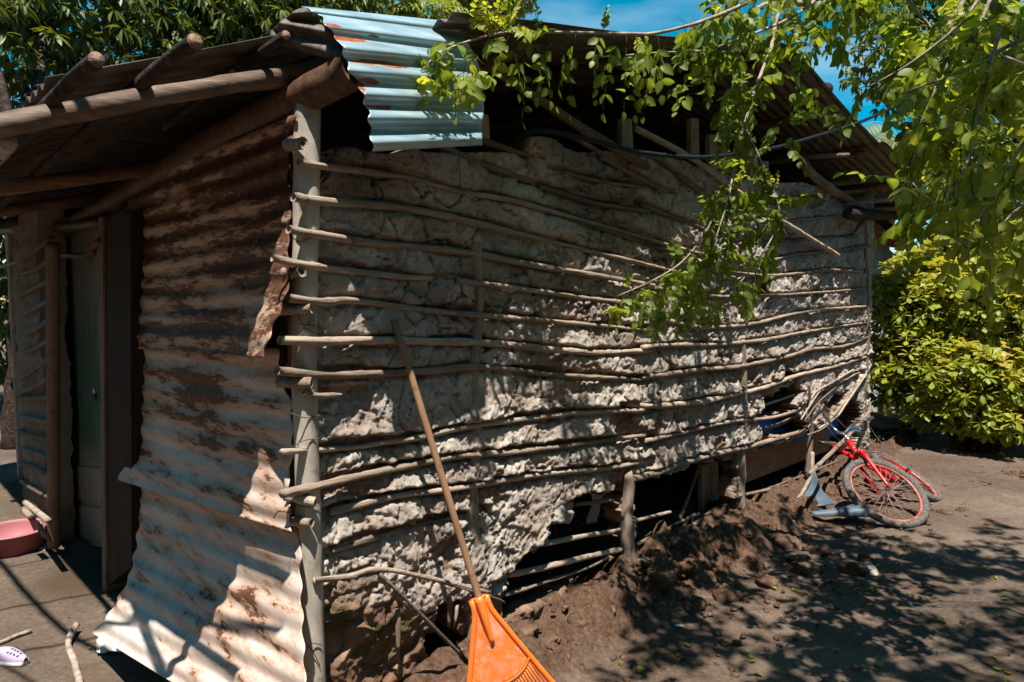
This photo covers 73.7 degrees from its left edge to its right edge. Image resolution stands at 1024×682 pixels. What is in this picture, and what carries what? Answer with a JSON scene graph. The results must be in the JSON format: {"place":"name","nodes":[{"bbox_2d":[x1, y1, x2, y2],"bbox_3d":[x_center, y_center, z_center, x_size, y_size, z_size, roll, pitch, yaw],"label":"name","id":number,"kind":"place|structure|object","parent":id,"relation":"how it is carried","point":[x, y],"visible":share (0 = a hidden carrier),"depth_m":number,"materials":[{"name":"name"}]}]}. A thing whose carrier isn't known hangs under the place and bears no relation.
{"place":"outdoors","nodes":[
{"label":"outdoors","id":0,"kind":"place"},
{"bbox_2d":[0,312,1023,681],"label":"ground","id":1,"kind":"structure","parent":0,"point":[40,598],"depth_m":3.54,"materials":[{"name":"brown soil"}]},
{"bbox_2d":[0,236,8,405],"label":"hedge tree","id":2,"kind":"object","parent":1,"relation":"on","point":[4,313],"visible":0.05,"depth_m":9.62,"materials":[{"name":"green plant"}]},
{"bbox_2d":[0,646,28,667],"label":"clog","id":3,"kind":"object","parent":1,"relation":"on","point":[13,657],"visible":1,"depth_m":2.89,"materials":[{"name":"purple plastic"}]},
{"bbox_2d":[0,629,31,643],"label":"dry stick","id":4,"kind":"object","parent":1,"relation":"on","point":[7,639],"visible":1,"depth_m":3.14,"materials":[{"name":"beige wood"}]},
{"bbox_2d":[0,518,46,558],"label":"wash basin","id":5,"kind":"object","parent":1,"relation":"on","point":[19,537],"visible":0.79,"depth_m":4.19,"materials":[{"name":"pink plastic"}]},
{"bbox_2d":[39,543,47,549],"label":"stone","id":6,"kind":"object","parent":1,"relation":"on","point":[43,546],"visible":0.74,"depth_m":4.25,"materials":[{"name":"grey stone"}]},
{"bbox_2d":[65,622,83,681],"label":"dry stick","id":7,"kind":"object","parent":1,"relation":"on","point":[74,662],"visible":1,"depth_m":2.95,"materials":[{"name":"beige wood"}]},
{"bbox_2d":[0,0,194,449],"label":"mango tree","id":8,"kind":"object","parent":1,"relation":"on","point":[31,36],"visible":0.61,"depth_m":8.14,"materials":[{"name":"green plant"}]},
{"bbox_2d":[96,638,120,652],"bbox_3d":[-1.794,1.355,3.037,0.093,0.039,0.179,-2,4,-31],"label":"scrap","id":9,"kind":"object","parent":1,"relation":"on","point":[103,646],"visible":0.67,"depth_m":3.02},
{"bbox_2d":[85,0,394,66],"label":"mango tree","id":10,"kind":"object","parent":1,"relation":"on","point":[220,22],"visible":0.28,"depth_m":9.77,"materials":[{"name":"green plant"}]},
{"bbox_2d":[315,0,468,19],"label":"pale tree","id":11,"kind":"object","parent":1,"relation":"on","point":[412,8],"visible":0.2,"depth_m":13.44,"materials":[{"name":"green plant"}]},
{"bbox_2d":[0,6,935,681],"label":"mud house","id":12,"kind":"structure","parent":1,"relation":"on","point":[226,264],"depth_m":2.81,"materials":[{"name":"soil"}]},
{"bbox_2d":[64,229,101,546],"bbox_3d":[-2.799,0.396,4.398,0.066,2.163,1.425,-3,5,-45],"label":"door","id":13,"kind":"structure","parent":12,"relation":"in","point":[82,326],"depth_m":4.25,"materials":[{"name":"wood"}]},
{"bbox_2d":[499,95,917,158],"bbox_3d":[2.797,-2.079,5.240,7.495,2.298,0.188,-3,5,-42],"label":"black hose","id":14,"kind":"object","parent":12,"relation":"attached to","point":[517,138],"visible":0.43,"depth_m":3.28,"materials":[{"name":"black rubber"}]},
{"bbox_2d":[745,428,828,481],"bbox_3d":[2.303,0.915,5.660,0.030,0.294,1.925,3,5,42],"label":"plank","id":15,"kind":"object","parent":12,"relation":"attached to","point":[762,461],"visible":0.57,"depth_m":5.44,"materials":[{"name":"brown wood"}]},
{"bbox_2d":[758,411,837,446],"bbox_3d":[2.530,0.731,5.940,0.154,0.376,2.239,3,5,42],"label":"tarpaulin","id":16,"kind":"object","parent":12,"relation":"attached to","point":[777,429],"visible":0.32,"depth_m":5.64,"materials":[{"name":"blue plastic"}]},
{"bbox_2d":[391,319,554,681],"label":"leaf rake","id":17,"kind":"object","parent":1,"relation":"on","point":[499,651],"visible":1,"depth_m":2.38,"materials":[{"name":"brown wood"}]},
{"bbox_2d":[436,0,537,18],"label":"round tree","id":18,"kind":"object","parent":1,"relation":"on","point":[522,11],"visible":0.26,"depth_m":19.90,"materials":[{"name":"green plant"}]},
{"bbox_2d":[511,620,538,636],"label":"mud clod","id":19,"kind":"object","parent":1,"relation":"on","point":[528,628],"visible":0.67,"depth_m":2.85,"materials":[{"name":"brown soil"}]},
{"bbox_2d":[49,465,1023,681],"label":"mud crumbs","id":20,"kind":"object","parent":1,"relation":"on","point":[736,642],"visible":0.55,"depth_m":3.39,"materials":[{"name":"brown soil"}]},
{"bbox_2d":[543,630,560,649],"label":"mud clod","id":21,"kind":"object","parent":1,"relation":"on","point":[548,637],"visible":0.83,"depth_m":2.87,"materials":[{"name":"brown soil"}]},
{"bbox_2d":[532,494,604,577],"bbox_3d":[0.349,1.017,3.763,0.016,0.391,0.770,3,5,42],"label":"wire crate","id":22,"kind":"object","parent":1,"relation":"on","point":[571,528],"visible":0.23,"depth_m":3.75,"materials":[{"name":"metal"}]},
{"bbox_2d":[586,493,602,523],"bbox_3d":[0.464,0.912,3.835,0.040,0.220,0.100,3,5,42],"label":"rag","id":23,"kind":"object","parent":22,"relation":"hanging from","point":[593,514],"visible":0.61,"depth_m":3.83,"materials":[{"name":"grey fabric"}]},
{"bbox_2d":[567,612,588,628],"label":"mud clod","id":24,"kind":"object","parent":1,"relation":"on","point":[573,620],"visible":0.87,"depth_m":3.04,"materials":[{"name":"brown soil"}]},
{"bbox_2d":[634,551,664,567],"bbox_3d":[0.725,1.181,3.674,0.192,0.089,0.192,0,3,0],"label":"mud clod","id":25,"kind":"object","parent":1,"relation":"on","point":[644,561],"visible":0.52,"depth_m":3.59,"materials":[{"name":"brown soil"}]},
{"bbox_2d":[636,566,675,590],"bbox_3d":[0.725,1.224,3.517,0.172,0.131,0.215,-3,4,-39],"label":"mud clod","id":26,"kind":"object","parent":1,"relation":"on","point":[662,578],"visible":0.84,"depth_m":3.46,"materials":[{"name":"brown soil"}]},
{"bbox_2d":[668,554,698,576],"bbox_3d":[0.905,1.219,3.692,0.128,0.114,0.199,-3,4,-38],"label":"mud clod","id":27,"kind":"object","parent":1,"relation":"on","point":[685,566],"visible":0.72,"depth_m":3.64,"materials":[{"name":"brown soil"}]},
{"bbox_2d":[681,595,706,611],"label":"mud clod","id":28,"kind":"object","parent":1,"relation":"on","point":[692,603],"visible":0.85,"depth_m":3.44,"materials":[{"name":"brown soil"}]},
{"bbox_2d":[702,568,716,584],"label":"mud clod","id":29,"kind":"object","parent":1,"relation":"on","point":[710,574],"visible":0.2,"depth_m":3.73,"materials":[{"name":"brown soil"}]},
{"bbox_2d":[415,0,1023,346],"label":"overhanging tree","id":30,"kind":"object","parent":1,"relation":"on","point":[978,73],"visible":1,"depth_m":2.53,"materials":[{"name":"green plant"}]},
{"bbox_2d":[711,513,730,521],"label":"mud clod","id":31,"kind":"object","parent":1,"relation":"on","point":[718,516],"visible":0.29,"depth_m":4.34,"materials":[{"name":"brown soil"}]},
{"bbox_2d":[709,535,739,557],"bbox_3d":[1.230,1.217,4.027,0.180,0.150,0.175,-1,4,-23],"label":"mud clod","id":32,"kind":"object","parent":1,"relation":"on","point":[724,543],"visible":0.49,"depth_m":3.97,"materials":[{"name":"brown soil"}]},
{"bbox_2d":[710,583,743,602],"bbox_3d":[1.130,1.336,3.586,0.160,0.090,0.151,0,3,0],"label":"mud clod","id":33,"kind":"object","parent":1,"relation":"on","point":[723,592],"visible":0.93,"depth_m":3.55,"materials":[{"name":"brown soil"}]},
{"bbox_2d":[728,519,754,540],"bbox_3d":[1.397,1.182,4.249,0.158,0.121,0.242,-3,5,-43],"label":"mud clod","id":34,"kind":"object","parent":1,"relation":"on","point":[746,531],"visible":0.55,"depth_m":4.16,"materials":[{"name":"brown soil"}]},
{"bbox_2d":[738,550,764,571],"bbox_3d":[1.391,1.314,4.001,0.171,0.163,0.191,0,3,0],"label":"mud clod","id":35,"kind":"object","parent":1,"relation":"on","point":[747,559],"visible":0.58,"depth_m":3.96,"materials":[{"name":"brown soil"}]},
{"bbox_2d":[755,574,777,588],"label":"mud clod","id":36,"kind":"object","parent":1,"relation":"on","point":[767,581],"visible":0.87,"depth_m":3.69,"materials":[{"name":"brown soil"}]},
{"bbox_2d":[770,518,781,529],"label":"mud clod","id":37,"kind":"object","parent":1,"relation":"on","point":[773,523],"visible":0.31,"depth_m":4.49,"materials":[{"name":"brown soil"}]},
{"bbox_2d":[770,530,801,549],"bbox_3d":[1.735,1.292,4.363,0.223,0.169,0.252,0,3,0],"label":"mud clod","id":38,"kind":"object","parent":1,"relation":"on","point":[787,540],"visible":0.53,"depth_m":4.27,"materials":[{"name":"brown soil"}]},
{"bbox_2d":[785,562,816,575],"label":"mud clod","id":39,"kind":"object","parent":1,"relation":"on","point":[796,568],"visible":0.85,"depth_m":3.88,"materials":[{"name":"brown soil"}]},
{"bbox_2d":[802,545,831,556],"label":"mud clod","id":40,"kind":"object","parent":1,"relation":"on","point":[822,550],"visible":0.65,"depth_m":4.16,"materials":[{"name":"brown soil"}]},
{"bbox_2d":[617,504,1023,681],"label":"fallen leaves","id":41,"kind":"object","parent":1,"relation":"on","point":[872,589],"visible":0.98,"depth_m":3.01,"materials":[{"name":"brown plant"}]},
{"bbox_2d":[823,579,839,587],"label":"mud clod","id":42,"kind":"object","parent":1,"relation":"on","point":[831,583],"visible":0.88,"depth_m":3.70,"materials":[{"name":"brown soil"}]},
{"bbox_2d":[797,452,867,516],"bbox_3d":[2.192,1.054,4.984,0.481,0.358,0.676,0,3,0],"label":"plastic panel","id":43,"kind":"object","parent":1,"relation":"on","point":[811,486],"visible":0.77,"depth_m":4.95,"materials":[{"name":"blue plastic"}]},
{"bbox_2d":[832,533,849,539],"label":"mud clod","id":44,"kind":"object","parent":1,"relation":"on","point":[838,535],"visible":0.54,"depth_m":4.41,"materials":[{"name":"brown soil"}]},
{"bbox_2d":[838,562,869,575],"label":"mud clod","id":45,"kind":"object","parent":1,"relation":"on","point":[854,568],"visible":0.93,"depth_m":3.89,"materials":[{"name":"brown soil"}]},
{"bbox_2d":[857,554,876,564],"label":"mud clod","id":46,"kind":"object","parent":1,"relation":"on","point":[863,557],"visible":0.6,"depth_m":4.05,"materials":[{"name":"brown soil"}]},
{"bbox_2d":[818,412,942,528],"bbox_3d":[2.792,0.912,5.268,0.841,0.710,1.374,3,4,38],"label":"bicycle","id":47,"kind":"object","parent":1,"relation":"on","point":[900,473],"visible":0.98,"depth_m":5.00,"materials":[{"name":"red metal"}]},
{"bbox_2d":[889,546,903,553],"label":"mud clod","id":48,"kind":"object","parent":1,"relation":"on","point":[897,550],"visible":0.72,"depth_m":4.19,"materials":[{"name":"brown soil"}]},
{"bbox_2d":[822,0,1023,397],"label":"dark tree","id":49,"kind":"object","parent":1,"relation":"on","point":[874,94],"visible":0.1,"depth_m":9.21,"materials":[{"name":"green plant"}]},
{"bbox_2d":[863,117,998,248],"bbox_3d":[7.777,-1.804,13.690,3.402,5.336,3.300,1,4,13],"label":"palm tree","id":50,"kind":"object","parent":1,"relation":"on","point":[892,144],"visible":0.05,"depth_m":13.25,"materials":[{"name":"green plant"}]},
{"bbox_2d":[935,509,952,514],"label":"mud clod","id":51,"kind":"object","parent":1,"relation":"on","point":[945,512],"visible":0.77,"depth_m":4.95,"materials":[{"name":"brown soil"}]},
{"bbox_2d":[868,219,1023,453],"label":"broadleaf bush","id":52,"kind":"object","parent":1,"relation":"on","point":[986,410],"visible":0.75,"depth_m":7.10,"materials":[{"name":"green plant"}]},
{"bbox_2d":[894,227,1023,392],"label":"hedge tree","id":53,"kind":"object","parent":1,"relation":"on","point":[896,253],"visible":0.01,"depth_m":11.15,"materials":[{"name":"green plant"}]},
{"bbox_2d":[955,507,969,511],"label":"mud clod","id":54,"kind":"object","parent":1,"relation":"on","point":[963,509],"visible":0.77,"depth_m":5.00,"materials":[{"name":"brown soil"}]},
{"bbox_2d":[969,470,1023,485],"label":"leaf litter","id":55,"kind":"object","parent":1,"relation":"on","point":[1018,474],"visible":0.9,"depth_m":5.98,"materials":[{"name":"brown plant"}]},
{"bbox_2d":[0,0,1023,310],"label":"sky","id":56,"kind":"structure","parent":0,"point":[626,15],"materials":[{"name":"blue"}]},
{"bbox_2d":[860,561,878,575],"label":"stone","id":57,"kind":"object","parent":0,"point":[873,569],"visible":0.56,"depth_m":3.91,"materials":[{"name":"white stone"}]},
{"bbox_2d":[870,220,919,411],"bbox_3d":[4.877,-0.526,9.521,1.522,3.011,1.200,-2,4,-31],"label":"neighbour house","id":58,"kind":"structure","parent":0,"point":[882,253],"depth_m":9.35,"materials":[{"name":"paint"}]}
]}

